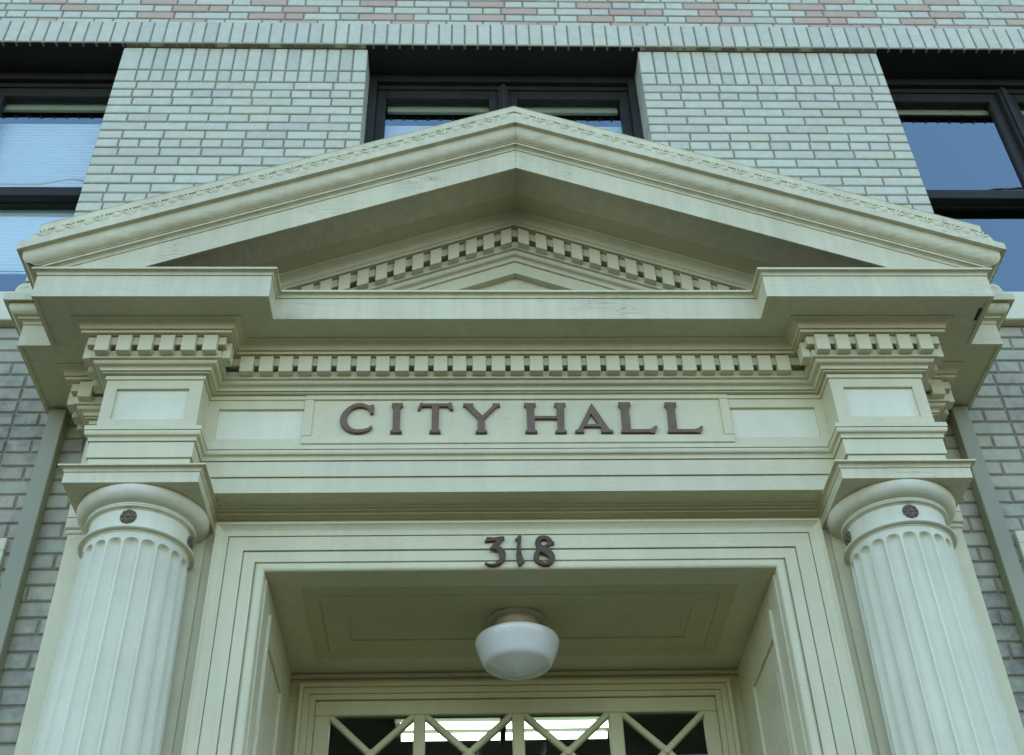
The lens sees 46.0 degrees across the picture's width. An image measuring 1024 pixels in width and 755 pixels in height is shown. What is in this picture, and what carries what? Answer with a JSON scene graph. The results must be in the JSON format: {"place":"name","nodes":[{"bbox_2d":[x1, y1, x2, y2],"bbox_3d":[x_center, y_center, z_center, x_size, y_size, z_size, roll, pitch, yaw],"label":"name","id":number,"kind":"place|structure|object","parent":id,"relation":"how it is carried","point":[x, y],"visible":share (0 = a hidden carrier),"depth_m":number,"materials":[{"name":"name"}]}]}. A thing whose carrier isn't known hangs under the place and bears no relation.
{"place":"outdoors","nodes":[
{"label":"outdoors","id":0,"kind":"place"},
{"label":"pavement","id":1,"kind":"structure","parent":0,"visible":0},
{"bbox_2d":[0,0,1023,754],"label":"city hall building","id":2,"kind":"structure","parent":1,"relation":"on","point":[914,104],"depth_m":6.51,"materials":[{"name":"brick"}]},
{"bbox_2d":[0,409,69,678],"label":"downspout","id":3,"kind":"object","parent":2,"relation":"attached to","point":[13,583],"visible":1,"depth_m":4.50,"materials":[{"name":"paint"}]},
{"bbox_2d":[0,72,116,276],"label":"window","id":4,"kind":"structure","parent":2,"relation":"in","point":[44,167],"depth_m":6.40,"materials":[{"name":"glass"}]},
{"bbox_2d":[394,716,608,744],"bbox_3d":[-0.051,1.915,6.730,1.200,0.178,0.260,0,-40,-2],"label":"fluorescent light","id":5,"kind":"object","parent":2,"relation":"attached to","point":[462,729],"visible":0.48,"depth_m":6.67,"materials":[{"name":"white"}]},
{"bbox_2d":[364,75,643,142],"bbox_3d":[-0.030,-0.926,6.170,1.470,1.826,0.167,0,-40,-2],"label":"window","id":6,"kind":"structure","parent":2,"relation":"in","point":[403,94],"depth_m":6.65,"materials":[{"name":"paint"}]},
{"bbox_2d":[3,106,1023,754],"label":"entrance portico","id":7,"kind":"structure","parent":2,"relation":"attached to","point":[251,526],"depth_m":4.46,"materials":[{"name":"beige paint"}]},
{"bbox_2d":[284,669,749,754],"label":"entrance door","id":8,"kind":"structure","parent":7,"relation":"attached to","point":[319,704],"depth_m":4.79,"materials":[{"name":"paint"}]},
{"bbox_2d":[475,607,559,680],"bbox_3d":[0.020,1.001,4.460,0.314,0.228,0.314,0,-40,-2],"label":"ceiling light","id":9,"kind":"object","parent":7,"relation":"attached to","point":[517,643],"visible":1,"depth_m":4.37,"materials":[{"name":"white glass"}]},
{"bbox_2d":[485,535,554,566],"bbox_3d":[0.028,0.616,4.287,0.250,0.127,0.013,0,-40,-2],"label":"house number","id":10,"kind":"object","parent":7,"relation":"attached to","point":[545,550],"visible":1,"depth_m":4.28,"materials":[{"name":"brown metal"}]},
{"bbox_2d":[340,402,702,434],"bbox_3d":[0.037,0.154,4.513,1.352,0.149,0.014,0,-40,-2],"label":"city hall sign","id":11,"kind":"object","parent":7,"relation":"attached to","point":[624,407],"visible":1,"depth_m":4.50,"materials":[{"name":"brown metal"}]},
{"bbox_2d":[885,78,1023,212],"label":"window","id":12,"kind":"structure","parent":2,"relation":"in","point":[1000,100],"depth_m":6.72,"materials":[{"name":"paint"}]},
{"bbox_2d":[948,406,1023,647],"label":"downspout","id":13,"kind":"object","parent":2,"relation":"attached to","point":[998,536],"visible":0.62,"depth_m":4.64,"materials":[{"name":"paint"}]}
]}

